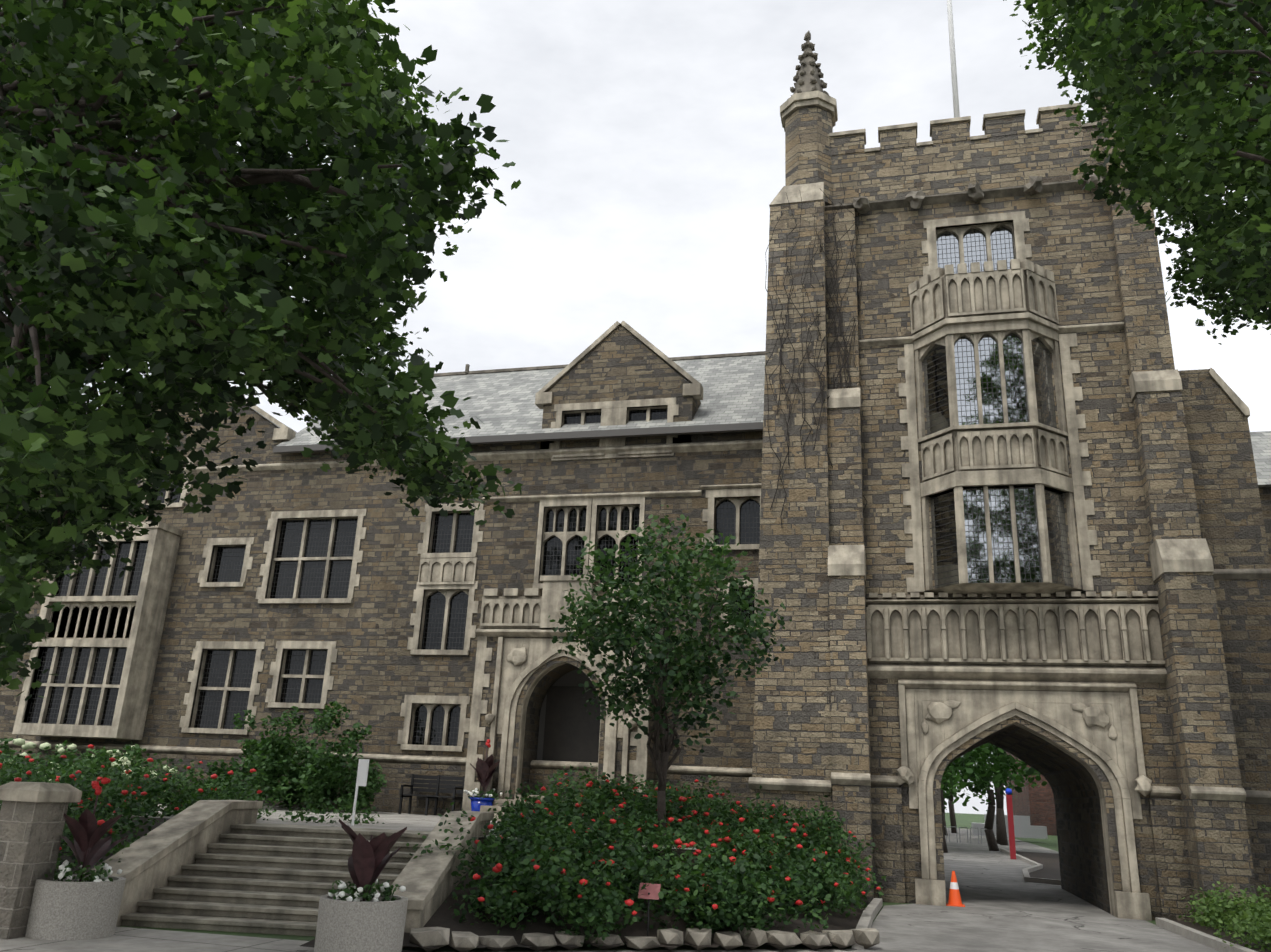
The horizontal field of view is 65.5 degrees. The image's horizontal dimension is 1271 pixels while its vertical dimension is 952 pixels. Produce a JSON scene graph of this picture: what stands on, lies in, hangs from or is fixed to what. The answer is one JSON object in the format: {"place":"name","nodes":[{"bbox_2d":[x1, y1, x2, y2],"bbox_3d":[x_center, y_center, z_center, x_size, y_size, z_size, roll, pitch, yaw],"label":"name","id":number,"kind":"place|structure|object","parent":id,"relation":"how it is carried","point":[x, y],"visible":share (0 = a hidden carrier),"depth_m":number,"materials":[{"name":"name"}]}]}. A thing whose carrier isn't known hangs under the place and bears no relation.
{"place":"outdoors","nodes":[
{"label":"outdoors","id":0,"kind":"place"},
{"bbox_2d":[54,816,209,874],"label":"bed soil","id":1,"kind":"structure","parent":0,"point":[139,833],"depth_m":14.79,"materials":[{"name":"brown soil"}]},
{"bbox_2d":[0,0,522,703],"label":"tree","id":2,"kind":"object","parent":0,"point":[92,464],"depth_m":6.78,"materials":[{"name":"green plant"}]},
{"bbox_2d":[127,320,264,450],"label":"tree branches","id":3,"kind":"object","parent":2,"relation":"attached to","point":[185,406],"visible":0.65,"depth_m":7.62,"materials":[{"name":"green plant"}]},
{"bbox_2d":[0,799,720,849],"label":"terrace paving","id":4,"kind":"structure","parent":0,"point":[411,822],"depth_m":18.32,"materials":[{"name":"concrete"}]},
{"bbox_2d":[0,734,178,800],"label":"hydrangea","id":5,"kind":"object","parent":4,"relation":"on","point":[69,763],"depth_m":22.63,"materials":[{"name":"green plant"}]},
{"bbox_2d":[0,744,267,874],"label":"bushes","id":6,"kind":"object","parent":4,"relation":"on","point":[104,811],"depth_m":15.87,"materials":[{"name":"green plant"}]},
{"bbox_2d":[81,780,384,823],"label":"flowers","id":7,"kind":"object","parent":4,"relation":"on","point":[321,820],"visible":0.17,"depth_m":16.80,"materials":[{"name":"green plant"}]},
{"bbox_2d":[189,701,386,812],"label":"shrub leaves","id":8,"kind":"object","parent":4,"relation":"on","point":[312,780],"visible":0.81,"depth_m":22.72,"materials":[{"name":"green plant"}]},
{"bbox_2d":[351,759,369,825],"bbox_3d":[-4.562,5.375,16.291,0.182,1.350,0.044,-2,-18,14],"label":"sign post","id":9,"kind":"object","parent":4,"relation":"on","point":[362,772],"visible":0.78,"depth_m":16.39,"materials":[{"name":"white metal"}]},
{"bbox_2d":[398,774,464,815],"bbox_3d":[-4.834,7.582,23.470,1.400,0.920,0.550,-2,-18,14],"label":"bench","id":10,"kind":"object","parent":4,"relation":"on","point":[437,786],"visible":0.85,"depth_m":23.70,"materials":[{"name":"black wood"}]},
{"bbox_2d":[470,797,494,811],"bbox_3d":[-3.474,7.511,22.303,0.580,0.460,0.580,-2,-18,14],"label":"blue pot","id":11,"kind":"object","parent":4,"relation":"on","point":[476,802],"visible":0.6,"depth_m":22.13,"materials":[{"name":"blue ceramic"}]},
{"bbox_2d":[0,927,857,951],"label":"pavement","id":12,"kind":"structure","parent":0,"point":[124,939],"depth_m":10.70,"materials":[{"name":"concrete"}]},
{"bbox_2d":[0,800,68,939],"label":"stone pier","id":13,"kind":"structure","parent":12,"relation":"on","point":[31,833],"depth_m":10.79,"materials":[{"name":"stone"}]},
{"bbox_2d":[0,782,81,802],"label":"pillar cap","id":14,"kind":"object","parent":13,"relation":"on","point":[36,792],"visible":1,"depth_m":10.93,"materials":[{"name":"beige stone"}]},
{"bbox_2d":[25,875,407,951],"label":"concrete planters","id":15,"kind":"object","parent":12,"relation":"on","point":[67,910],"visible":0.79,"depth_m":10.56,"materials":[{"name":"grey concrete"}]},
{"bbox_2d":[409,927,879,951],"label":"stone edging","id":16,"kind":"object","parent":12,"relation":"on","point":[866,938],"visible":0.88,"depth_m":11.64,"materials":[{"name":"grey stone"}]},
{"bbox_2d":[1,0,1270,814],"label":"sky","id":17,"kind":"structure","parent":0,"point":[646,145],"materials":[{"name":"white"}]},
{"bbox_2d":[118,813,1155,951],"bbox_3d":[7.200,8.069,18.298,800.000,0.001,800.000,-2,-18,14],"label":"ground","id":18,"kind":"structure","parent":0,"point":[967,820],"depth_m":11.91,"materials":[{"name":"grey concrete"}]},
{"bbox_2d":[120,823,430,935],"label":"stairs","id":19,"kind":"structure","parent":18,"relation":"on","point":[266,878],"depth_m":12.94,"materials":[{"name":"stone"}]},
{"bbox_2d":[83,800,493,947],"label":"stair cheek walls","id":20,"kind":"structure","parent":18,"relation":"on","point":[158,856],"depth_m":12.78,"materials":[{"name":"stone"}]},
{"bbox_2d":[300,862,866,948],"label":"flower bed soil","id":21,"kind":"structure","parent":18,"relation":"on","point":[442,915],"depth_m":12.16,"materials":[{"name":"brown soil"}]},
{"bbox_2d":[406,763,886,950],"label":"rose bed","id":22,"kind":"object","parent":21,"relation":"on","point":[741,890],"depth_m":13.11,"materials":[{"name":"green plant"}]},
{"bbox_2d":[647,892,649,935],"bbox_3d":[0.154,5.330,11.964,0.023,0.520,0.023,-2,-18,14],"label":"sign stake","id":23,"kind":"object","parent":21,"relation":"in","point":[648,916],"visible":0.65,"depth_m":11.95,"materials":[{"name":"black metal"}]},
{"bbox_2d":[638,883,660,899],"bbox_3d":[0.170,5.073,12.062,0.260,0.170,0.090,-2,-18,14],"label":"small sign","id":24,"kind":"object","parent":23,"relation":"on","point":[653,890],"visible":0.86,"depth_m":12.05,"materials":[{"name":"pink plastic"}]},
{"bbox_2d":[548,505,791,838],"bbox_3d":[0.562,3.198,15.940,3.985,5.936,3.473,-2,-18,14],"label":"young tree","id":25,"kind":"object","parent":21,"relation":"on","point":[687,654],"depth_m":15.72,"materials":[{"name":"green plant"}]},
{"bbox_2d":[0,325,1270,902],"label":"wing walls","id":26,"kind":"structure","parent":18,"relation":"on","point":[378,673],"depth_m":25.55,"materials":[{"name":"stone"}]},
{"bbox_2d":[273,422,762,759],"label":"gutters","id":27,"kind":"object","parent":26,"relation":"attached to","point":[573,678],"visible":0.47,"depth_m":25.32,"materials":[{"name":"grey metal"}]},
{"bbox_2d":[477,487,1270,913],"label":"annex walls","id":28,"kind":"structure","parent":18,"relation":"on","point":[1079,827],"depth_m":21.87,"materials":[{"name":"stone"}]},
{"bbox_2d":[542,686,600,762],"bbox_3d":[-1.450,6.401,23.857,1.600,2.580,0.080,-2,-18,14],"label":"entrance door","id":29,"kind":"structure","parent":28,"relation":"attached to","point":[572,730],"depth_m":23.95,"materials":[{"name":"brown wood"}]},
{"bbox_2d":[0,90,1249,920],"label":"limestone dressings","id":30,"kind":"structure","parent":28,"relation":"attached to","point":[963,660],"depth_m":21.37,"materials":[{"name":"beige stone"}]},
{"bbox_2d":[26,408,759,745],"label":"wing window","id":31,"kind":"structure","parent":30,"relation":"attached to","point":[228,564],"depth_m":26.51,"materials":[{"name":"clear glass"}]},
{"bbox_2d":[238,355,1270,486],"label":"slate roofs","id":32,"kind":"structure","parent":28,"relation":"on","point":[500,403],"depth_m":28.29,"materials":[{"name":"grey stone"}]},
{"bbox_2d":[941,742,1046,852],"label":"trees","id":33,"kind":"object","parent":18,"relation":"on","point":[980,774],"depth_m":44.60,"materials":[{"name":"green plant"}]},
{"bbox_2d":[751,97,1257,921],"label":"tower walls","id":34,"kind":"structure","parent":18,"relation":"on","point":[825,705],"depth_m":20.80,"materials":[{"name":"stone"}]},
{"bbox_2d":[765,176,867,527],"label":"tower vine stems","id":35,"kind":"object","parent":34,"relation":"attached to","point":[845,352],"visible":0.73,"depth_m":22.31,"materials":[{"name":"brown plant"}]},
{"bbox_2d":[433,31,1270,802],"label":"trim","id":36,"kind":"structure","parent":34,"relation":"attached to","point":[809,75],"depth_m":23.10,"materials":[{"name":"stone"}]},
{"bbox_2d":[947,0,959,117],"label":"flagpole","id":37,"kind":"object","parent":34,"relation":"on","point":[953,64],"visible":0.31,"depth_m":25.04,"materials":[{"name":"white metal"}]},
{"bbox_2d":[923,226,1071,588],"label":"window glazing","id":38,"kind":"structure","parent":34,"relation":"attached to","point":[945,554],"depth_m":20.71,"materials":[{"name":"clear glass"}]},
{"bbox_2d":[971,814,1047,838],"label":"wall","id":39,"kind":"structure","parent":18,"relation":"on","point":[1023,828],"depth_m":59.68,"materials":[{"name":"grey paint"}]},
{"bbox_2d":[1005,751,1056,835],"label":"brick building","id":40,"kind":"structure","parent":18,"relation":"on","point":[1036,804],"depth_m":81.32,"materials":[{"name":"red brick"}]},
{"bbox_2d":[690,783,854,869],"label":"planting leaves","id":41,"kind":"object","parent":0,"point":[835,838],"visible":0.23,"depth_m":16.99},
{"bbox_2d":[1016,851,1060,879],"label":"island soil","id":42,"kind":"structure","parent":0,"point":[1049,862],"depth_m":35.39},
{"bbox_2d":[857,828,1221,951],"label":"drive road","id":43,"kind":"structure","parent":0,"point":[1007,908],"depth_m":16.57,"materials":[{"name":"concrete"}]},
{"bbox_2d":[946,871,964,906],"bbox_3d":[6.070,7.851,18.794,0.340,0.620,0.340,-2,-18,14],"label":"traffic cone","id":44,"kind":"object","parent":43,"relation":"on","point":[954,899],"visible":0.9,"depth_m":18.68,"materials":[{"name":"orange plastic"}]},
{"bbox_2d":[950,882,958,888],"bbox_3d":[6.072,7.803,18.809,0.170,0.120,0.170,-2,-18,14],"label":"cone reflective stripe","id":45,"kind":"object","parent":44,"relation":"attached to","point":[953,885],"visible":0.85,"depth_m":18.76,"materials":[{"name":"white plastic"}]},
{"bbox_2d":[944,826,984,843],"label":"bike racks","id":46,"kind":"object","parent":43,"relation":"on","point":[967,834],"visible":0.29,"depth_m":53.07,"materials":[{"name":"grey metal"}]},
{"bbox_2d":[1006,795,1015,858],"bbox_3d":[14.456,13.504,37.996,0.200,2.350,0.160,-2,-18,14],"label":"emergency phone pole","id":47,"kind":"object","parent":43,"relation":"on","point":[1011,827],"visible":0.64,"depth_m":37.93,"materials":[{"name":"red metal"}]},
{"bbox_2d":[1005,788,1011,794],"bbox_3d":[14.513,12.273,38.392,0.247,0.260,0.260,-2,-18,14],"label":"blue light","id":48,"kind":"object","parent":47,"relation":"on","point":[1008,791],"visible":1,"depth_m":38.31,"materials":[{"name":"blue glass"}]},
{"bbox_2d":[852,848,1256,951],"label":"kerbs","id":49,"kind":"structure","parent":43,"relation":"on","point":[871,911],"depth_m":15.62,"materials":[{"name":"concrete"}]},
{"bbox_2d":[1003,0,1270,344],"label":"tree","id":50,"kind":"object","parent":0,"point":[1230,253],"depth_m":10.00,"materials":[{"name":"green plant"}]},
{"bbox_2d":[1172,920,1270,951],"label":"bed soil","id":51,"kind":"structure","parent":0,"point":[1208,930],"depth_m":15.30,"materials":[{"name":"brown soil"}]},
{"bbox_2d":[1178,881,1270,950],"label":"hedge leaves","id":52,"kind":"object","parent":51,"relation":"on","point":[1253,919],"visible":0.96,"depth_m":15.12,"materials":[{"name":"green plant"}]},
{"label":"planter soil","id":53,"kind":"structure","parent":0,"visible":0},
{"bbox_2d":[44,789,497,901],"bbox_3d":[-3.230,5.802,16.315,4.308,1.241,12.597,-2,-18,14],"label":"planter greenery","id":54,"kind":"object","parent":53,"relation":"on","point":[387,892],"visible":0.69,"depth_m":10.85,"materials":[{"name":"green plant"}]},
{"bbox_2d":[61,739,499,900],"bbox_3d":[-3.171,5.251,16.442,4.378,2.300,12.528,-2,-18,14],"label":"canna","id":55,"kind":"object","parent":53,"relation":"on","point":[367,861],"depth_m":11.12,"materials":[{"name":"plant"}]},
{"bbox_2d":[58,788,502,901],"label":"flowers","id":56,"kind":"object","parent":53,"relation":"on","point":[341,894],"visible":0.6,"depth_m":10.75,"materials":[{"name":"white plant"}]}
]}

